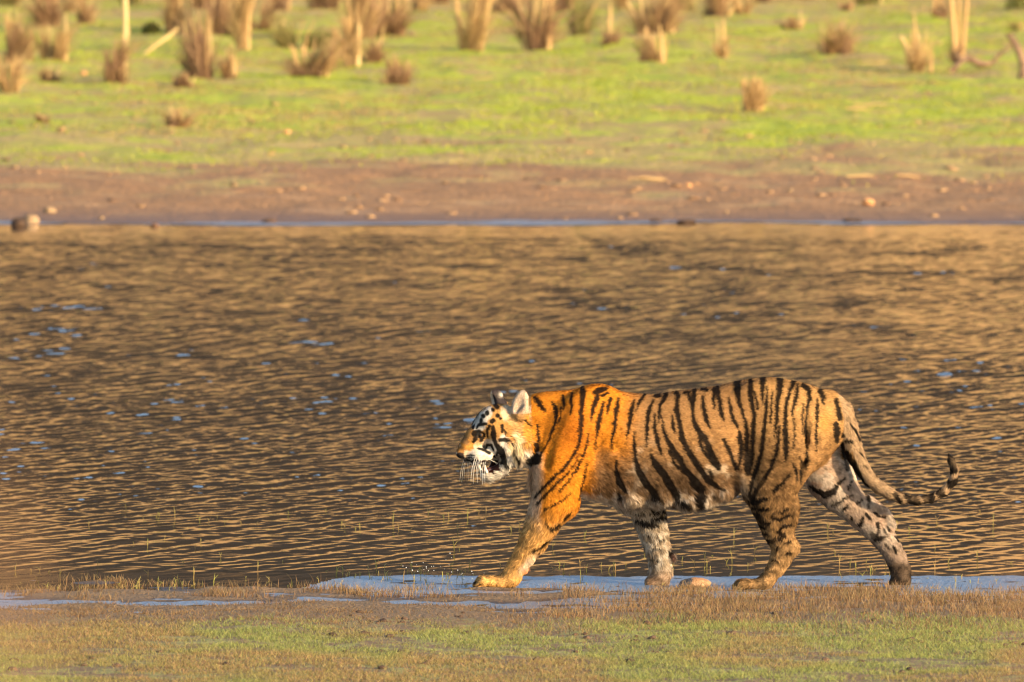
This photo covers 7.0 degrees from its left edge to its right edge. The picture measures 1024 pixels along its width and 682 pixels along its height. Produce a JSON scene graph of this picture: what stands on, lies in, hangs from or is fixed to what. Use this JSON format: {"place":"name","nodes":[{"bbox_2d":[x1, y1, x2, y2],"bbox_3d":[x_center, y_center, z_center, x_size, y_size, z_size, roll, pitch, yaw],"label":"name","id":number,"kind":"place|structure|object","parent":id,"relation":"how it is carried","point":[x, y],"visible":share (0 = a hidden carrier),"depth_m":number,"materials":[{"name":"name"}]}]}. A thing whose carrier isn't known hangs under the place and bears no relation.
{"place":"outdoors","nodes":[
{"label":"outdoors","id":0,"kind":"place"},
{"bbox_2d":[23,214,39,223],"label":"stone","id":1,"kind":"object","parent":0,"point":[31,219],"visible":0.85,"depth_m":95.01,"materials":[{"name":"beige stone"}]},
{"bbox_2d":[0,222,1023,607],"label":"lake water","id":2,"kind":"structure","parent":0,"point":[256,384],"depth_m":60.66,"materials":[{"name":"brown liquid"}]},
{"bbox_2d":[676,219,695,222],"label":"stone","id":3,"kind":"object","parent":2,"relation":"on","point":[686,221],"visible":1,"depth_m":95.36,"materials":[{"name":"brown stone"}]},
{"bbox_2d":[0,0,1023,224],"bbox_3d":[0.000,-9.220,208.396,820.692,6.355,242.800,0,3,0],"label":"bank","id":4,"kind":"structure","parent":0,"point":[591,187],"depth_m":116.54,"materials":[{"name":"green plant"}]},
{"bbox_2d":[0,0,20,5],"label":"grass tussock","id":5,"kind":"object","parent":4,"relation":"on","point":[4,2],"depth_m":176.19,"materials":[{"name":"plant"}]},
{"bbox_2d":[11,218,27,226],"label":"stone","id":6,"kind":"object","parent":4,"relation":"on","point":[18,222],"visible":0.72,"depth_m":94.19,"materials":[{"name":"brown stone"}]},
{"bbox_2d":[5,25,36,60],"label":"grass tussock","id":7,"kind":"object","parent":4,"relation":"on","point":[30,47],"depth_m":143.70,"materials":[{"name":"plant"}]},
{"bbox_2d":[0,46,45,92],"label":"grass tussock","id":8,"kind":"object","parent":4,"relation":"on","point":[14,80],"depth_m":131.38,"materials":[{"name":"plant"}]},
{"bbox_2d":[0,2,47,62],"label":"grass tussock","id":9,"kind":"object","parent":4,"relation":"on","point":[15,45],"depth_m":143.58,"materials":[{"name":"plant"}]},
{"bbox_2d":[6,0,71,26],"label":"grass tussock","id":10,"kind":"object","parent":4,"relation":"on","point":[49,12],"depth_m":162.88,"materials":[{"name":"plant"}]},
{"bbox_2d":[33,113,50,122],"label":"grass tussock","id":11,"kind":"object","parent":4,"relation":"on","point":[38,117],"depth_m":120.00,"materials":[{"name":"plant"}]},
{"bbox_2d":[43,206,56,212],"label":"stone","id":12,"kind":"object","parent":4,"relation":"on","point":[48,209],"visible":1,"depth_m":97.76,"materials":[{"name":"beige stone"}]},
{"bbox_2d":[36,61,63,81],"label":"grass tussock","id":13,"kind":"object","parent":4,"relation":"on","point":[49,75],"depth_m":134.91,"materials":[{"name":"plant"}]},
{"bbox_2d":[23,15,83,60],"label":"grass tussock","id":14,"kind":"object","parent":4,"relation":"on","point":[59,49],"depth_m":144.64,"materials":[{"name":"plant"}]},
{"bbox_2d":[59,0,85,11],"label":"grass tussock","id":15,"kind":"object","parent":4,"relation":"on","point":[70,8],"depth_m":172.14,"materials":[{"name":"plant"}]},
{"bbox_2d":[68,0,104,24],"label":"grass tussock","id":16,"kind":"object","parent":4,"relation":"on","point":[84,16],"depth_m":165.05,"materials":[{"name":"plant"}]},
{"bbox_2d":[99,27,142,83],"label":"grass tussock","id":17,"kind":"object","parent":4,"relation":"on","point":[115,69],"depth_m":134.06,"materials":[{"name":"plant"}]},
{"bbox_2d":[122,0,127,41],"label":"dry stem","id":18,"kind":"object","parent":4,"relation":"on","point":[125,13],"visible":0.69,"depth_m":153.65,"materials":[{"name":"plant"}]},
{"bbox_2d":[114,0,144,4],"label":"grass tussock","id":19,"kind":"object","parent":4,"relation":"on","point":[135,1],"depth_m":177.00,"materials":[{"name":"plant"}]},
{"bbox_2d":[140,20,160,34],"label":"leafy bush","id":20,"kind":"object","parent":4,"relation":"on","point":[147,28],"visible":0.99,"depth_m":158.57,"materials":[{"name":"green plant"}]},
{"bbox_2d":[143,27,177,54],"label":"dry stem","id":21,"kind":"object","parent":4,"relation":"on","point":[160,41],"visible":0.98,"depth_m":148.08,"materials":[{"name":"plant"}]},
{"bbox_2d":[151,0,200,32],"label":"grass tussock","id":22,"kind":"object","parent":4,"relation":"on","point":[176,8],"depth_m":159.13,"materials":[{"name":"plant"}]},
{"bbox_2d":[168,71,202,87],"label":"grass tussock","id":23,"kind":"object","parent":4,"relation":"on","point":[182,81],"depth_m":134.48,"materials":[{"name":"plant"}]},
{"bbox_2d":[154,104,218,127],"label":"grass tussock","id":24,"kind":"object","parent":4,"relation":"on","point":[175,120],"depth_m":119.83,"materials":[{"name":"plant"}]},
{"bbox_2d":[161,4,232,78],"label":"grass tussock","id":25,"kind":"object","parent":4,"relation":"on","point":[198,55],"depth_m":136.20,"materials":[{"name":"plant"}]},
{"bbox_2d":[187,0,210,8],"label":"grass tussock","id":26,"kind":"object","parent":4,"relation":"on","point":[199,4],"depth_m":173.42,"materials":[{"name":"plant"}]},
{"bbox_2d":[190,0,257,35],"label":"grass tussock","id":27,"kind":"object","parent":4,"relation":"on","point":[218,16],"depth_m":158.49,"materials":[{"name":"plant"}]},
{"bbox_2d":[212,43,253,78],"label":"grass tussock","id":28,"kind":"object","parent":4,"relation":"on","point":[226,72],"depth_m":136.18,"materials":[{"name":"plant"}]},
{"bbox_2d":[220,0,266,49],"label":"grass tussock","id":29,"kind":"object","parent":4,"relation":"on","point":[242,13],"depth_m":149.99,"materials":[{"name":"plant"}]},
{"bbox_2d":[250,0,289,30],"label":"grass tussock","id":30,"kind":"object","parent":4,"relation":"on","point":[263,21],"depth_m":160.78,"materials":[{"name":"plant"}]},
{"bbox_2d":[259,0,290,10],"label":"grass tussock","id":31,"kind":"object","parent":4,"relation":"on","point":[283,6],"depth_m":171.44,"materials":[{"name":"plant"}]},
{"bbox_2d":[283,129,290,133],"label":"stone","id":32,"kind":"object","parent":4,"relation":"on","point":[286,131],"visible":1,"depth_m":118.08,"materials":[{"name":"beige stone"}]},
{"bbox_2d":[256,12,355,48],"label":"grass tussock","id":33,"kind":"object","parent":4,"relation":"on","point":[286,37],"depth_m":151.88,"materials":[{"name":"plant"}]},
{"bbox_2d":[262,34,367,76],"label":"grass tussock","id":34,"kind":"object","parent":4,"relation":"on","point":[320,65],"depth_m":137.41,"materials":[{"name":"plant"}]},
{"bbox_2d":[305,0,340,8],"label":"grass tussock","id":35,"kind":"object","parent":4,"relation":"on","point":[321,4],"depth_m":174.03,"materials":[{"name":"plant"}]},
{"bbox_2d":[313,1,375,66],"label":"grass tussock","id":36,"kind":"object","parent":4,"relation":"on","point":[346,32],"depth_m":143.23,"materials":[{"name":"plant"}]},
{"bbox_2d":[331,0,411,38],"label":"grass tussock","id":37,"kind":"object","parent":4,"relation":"on","point":[362,6],"depth_m":156.53,"materials":[{"name":"plant"}]},
{"bbox_2d":[361,26,397,62],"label":"grass tussock","id":38,"kind":"object","parent":4,"relation":"on","point":[372,55],"depth_m":144.12,"materials":[{"name":"plant"}]},
{"bbox_2d":[335,0,431,36],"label":"grass tussock","id":39,"kind":"object","parent":4,"relation":"on","point":[398,26],"depth_m":157.09,"materials":[{"name":"plant"}]},
{"bbox_2d":[378,53,427,84],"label":"grass tussock","id":40,"kind":"object","parent":4,"relation":"on","point":[395,76],"depth_m":135.72,"materials":[{"name":"plant"}]},
{"bbox_2d":[407,0,442,10],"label":"grass tussock","id":41,"kind":"object","parent":4,"relation":"on","point":[423,6],"depth_m":172.16,"materials":[{"name":"plant"}]},
{"bbox_2d":[429,0,449,3],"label":"grass tussock","id":42,"kind":"object","parent":4,"relation":"on","point":[441,1],"depth_m":176.07,"materials":[{"name":"plant"}]},
{"bbox_2d":[433,0,519,50],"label":"grass tussock","id":43,"kind":"object","parent":4,"relation":"on","point":[474,32],"depth_m":149.62,"materials":[{"name":"plant"}]},
{"bbox_2d":[473,77,494,79],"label":"straw","id":44,"kind":"object","parent":4,"relation":"on","point":[483,78],"visible":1,"depth_m":137.50,"materials":[{"name":"beige plant"}]},
{"bbox_2d":[491,0,525,12],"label":"grass tussock","id":45,"kind":"object","parent":4,"relation":"on","point":[502,2],"depth_m":173.46,"materials":[{"name":"plant"}]},
{"bbox_2d":[0,5,1023,218],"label":"mud litter","id":46,"kind":"object","parent":4,"relation":"on","point":[562,179],"visible":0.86,"depth_m":110.96,"materials":[{"name":"brown soil"}]},
{"bbox_2d":[489,0,595,50],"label":"grass tussock","id":47,"kind":"object","parent":4,"relation":"on","point":[535,35],"depth_m":151.06,"materials":[{"name":"plant"}]},
{"bbox_2d":[546,0,585,11],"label":"grass tussock","id":48,"kind":"object","parent":4,"relation":"on","point":[564,4],"depth_m":172.74,"materials":[{"name":"plant"}]},
{"bbox_2d":[558,0,629,35],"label":"grass tussock","id":49,"kind":"object","parent":4,"relation":"on","point":[585,27],"depth_m":157.48,"materials":[{"name":"plant"}]},
{"bbox_2d":[597,4,633,45],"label":"grass tussock","id":50,"kind":"object","parent":4,"relation":"on","point":[608,38],"depth_m":153.67,"materials":[{"name":"plant"}]},
{"bbox_2d":[608,0,628,8],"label":"grass tussock","id":51,"kind":"object","parent":4,"relation":"on","point":[620,4],"depth_m":175.48,"materials":[{"name":"plant"}]},
{"bbox_2d":[623,25,668,62],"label":"grass tussock","id":52,"kind":"object","parent":4,"relation":"on","point":[648,53],"depth_m":145.09,"materials":[{"name":"plant"}]},
{"bbox_2d":[628,176,666,180],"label":"straw bundle","id":53,"kind":"object","parent":4,"relation":"on","point":[652,178],"visible":1,"depth_m":105.12,"materials":[{"name":"beige plant"}]},
{"bbox_2d":[606,0,713,34],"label":"grass tussock","id":54,"kind":"object","parent":4,"relation":"on","point":[665,18],"depth_m":157.95,"materials":[{"name":"plant"}]},
{"bbox_2d":[677,0,699,11],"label":"grass tussock","id":55,"kind":"object","parent":4,"relation":"on","point":[690,8],"depth_m":172.17,"materials":[{"name":"plant"}]},
{"bbox_2d":[692,0,748,15],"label":"grass tussock","id":56,"kind":"object","parent":4,"relation":"on","point":[720,8],"depth_m":169.15,"materials":[{"name":"plant"}]},
{"bbox_2d":[707,19,738,57],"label":"grass tussock","id":57,"kind":"object","parent":4,"relation":"on","point":[720,51],"depth_m":146.81,"materials":[{"name":"plant"}]},
{"bbox_2d":[729,0,764,13],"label":"grass tussock","id":58,"kind":"object","parent":4,"relation":"on","point":[740,8],"depth_m":171.46,"materials":[{"name":"plant"}]},
{"bbox_2d":[753,0,770,2],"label":"grass tussock","id":59,"kind":"object","parent":4,"relation":"on","point":[759,1],"depth_m":177.63,"materials":[{"name":"plant"}]},
{"bbox_2d":[740,71,784,111],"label":"grass tussock","id":60,"kind":"object","parent":4,"relation":"on","point":[754,98],"depth_m":124.86,"materials":[{"name":"plant"}]},
{"bbox_2d":[774,10,806,29],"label":"grass tussock","id":61,"kind":"object","parent":4,"relation":"on","point":[791,24],"depth_m":162.11,"materials":[{"name":"plant"}]},
{"bbox_2d":[806,16,874,54],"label":"grass tussock","id":62,"kind":"object","parent":4,"relation":"on","point":[841,44],"depth_m":148.51,"materials":[{"name":"plant"}]},
{"bbox_2d":[836,0,855,10],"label":"grass tussock","id":63,"kind":"object","parent":4,"relation":"on","point":[846,7],"depth_m":173.53,"materials":[{"name":"plant"}]},
{"bbox_2d":[847,108,867,109],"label":"straw","id":64,"kind":"object","parent":4,"relation":"on","point":[857,109],"visible":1,"depth_m":124.39,"materials":[{"name":"beige plant"}]},
{"bbox_2d":[846,174,873,176],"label":"straw","id":65,"kind":"object","parent":4,"relation":"on","point":[861,175],"visible":1,"depth_m":105.59,"materials":[{"name":"beige plant"}]},
{"bbox_2d":[852,0,882,4],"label":"grass tussock","id":66,"kind":"object","parent":4,"relation":"on","point":[868,2],"depth_m":176.88,"materials":[{"name":"plant"}]},
{"bbox_2d":[861,198,874,205],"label":"stone","id":67,"kind":"object","parent":4,"relation":"on","point":[867,202],"visible":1,"depth_m":99.40,"materials":[{"name":"beige stone"}]},
{"bbox_2d":[852,103,887,105],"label":"straw","id":68,"kind":"object","parent":4,"relation":"on","point":[871,104],"visible":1,"depth_m":127.80,"materials":[{"name":"beige plant"}]},
{"bbox_2d":[863,61,889,62],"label":"straw","id":69,"kind":"object","parent":4,"relation":"on","point":[878,62],"visible":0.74,"depth_m":145.40,"materials":[{"name":"beige plant"}]},
{"bbox_2d":[897,174,919,177],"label":"straw","id":70,"kind":"object","parent":4,"relation":"on","point":[908,175],"visible":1,"depth_m":105.97,"materials":[{"name":"beige plant"}]},
{"bbox_2d":[893,12,940,72],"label":"grass tussock","id":71,"kind":"object","parent":4,"relation":"on","point":[915,55],"depth_m":140.95,"materials":[{"name":"plant"}]},
{"bbox_2d":[928,0,954,18],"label":"grass tussock","id":72,"kind":"object","parent":4,"relation":"on","point":[939,9],"depth_m":167.59,"materials":[{"name":"plant"}]},
{"bbox_2d":[948,44,1011,72],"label":"driftwood branch","id":73,"kind":"object","parent":4,"relation":"on","point":[960,60],"visible":0.99,"depth_m":140.14,"materials":[{"name":"brown wood"}]},
{"bbox_2d":[1004,0,1023,9],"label":"leafy bush","id":74,"kind":"object","parent":4,"relation":"on","point":[1013,4],"visible":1,"depth_m":173.38,"materials":[{"name":"green plant"}]},
{"bbox_2d":[1005,20,1023,30],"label":"grass tussock","id":75,"kind":"object","parent":4,"relation":"on","point":[1016,27],"depth_m":160.91,"materials":[{"name":"plant"}]},
{"bbox_2d":[1005,32,1023,78],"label":"broken stump","id":76,"kind":"object","parent":4,"relation":"on","point":[1018,50],"visible":1,"depth_m":137.86,"materials":[{"name":"brown wood"}]},
{"bbox_2d":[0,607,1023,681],"bbox_3d":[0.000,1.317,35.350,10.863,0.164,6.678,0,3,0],"label":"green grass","id":77,"kind":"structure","parent":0,"point":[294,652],"depth_m":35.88,"materials":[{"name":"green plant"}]},
{"bbox_2d":[0,580,1023,681],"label":"bank","id":78,"kind":"structure","parent":0,"point":[143,596],"depth_m":37.16,"materials":[{"name":"soil"}]},
{"bbox_2d":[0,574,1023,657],"bbox_3d":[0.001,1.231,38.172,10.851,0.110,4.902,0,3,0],"label":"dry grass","id":79,"kind":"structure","parent":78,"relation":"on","point":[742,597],"depth_m":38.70,"materials":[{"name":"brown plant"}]},
{"bbox_2d":[14,502,1018,590],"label":"grass","id":80,"kind":"structure","parent":78,"relation":"on","point":[827,532],"depth_m":40.90,"materials":[{"name":"green plant"}]},
{"bbox_2d":[0,574,1023,612],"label":"shallow water","id":81,"kind":"structure","parent":0,"point":[639,581],"depth_m":40.19,"materials":[{"name":"blue liquid"}]},
{"bbox_2d":[679,577,710,587],"bbox_3d":[0.871,1.159,40.021,0.158,0.067,0.115,0,3,0],"label":"stone","id":82,"kind":"object","parent":81,"relation":"on","point":[695,580],"visible":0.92,"depth_m":39.99,"materials":[{"name":"beige stone"}]},
{"bbox_2d":[456,377,960,589],"bbox_3d":[0.936,0.686,40.068,2.406,1.031,0.464,0,3,0],"label":"tiger","id":83,"kind":"object","parent":81,"relation":"on","point":[767,448],"visible":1,"depth_m":39.91},
{"bbox_2d":[0,220,1023,225],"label":"shore water","id":84,"kind":"structure","parent":0,"point":[538,223],"depth_m":95.14,"materials":[{"name":"grey liquid"}]},
{"bbox_2d":[261,218,276,222],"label":"stone","id":85,"kind":"object","parent":84,"relation":"on","point":[267,220],"visible":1,"depth_m":95.36,"materials":[{"name":"stone"}]},
{"bbox_2d":[649,218,662,221],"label":"stone","id":86,"kind":"object","parent":84,"relation":"on","point":[655,220],"visible":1,"depth_m":95.66,"materials":[{"name":"grey stone"}]},
{"bbox_2d":[842,218,861,221],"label":"stone","id":87,"kind":"object","parent":84,"relation":"on","point":[852,220],"visible":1,"depth_m":95.64,"materials":[{"name":"grey stone"}]},
{"bbox_2d":[943,0,969,62],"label":"tree trunk","id":88,"kind":"object","parent":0,"point":[956,44],"depth_m":144.65,"materials":[{"name":"plant"}]}
]}

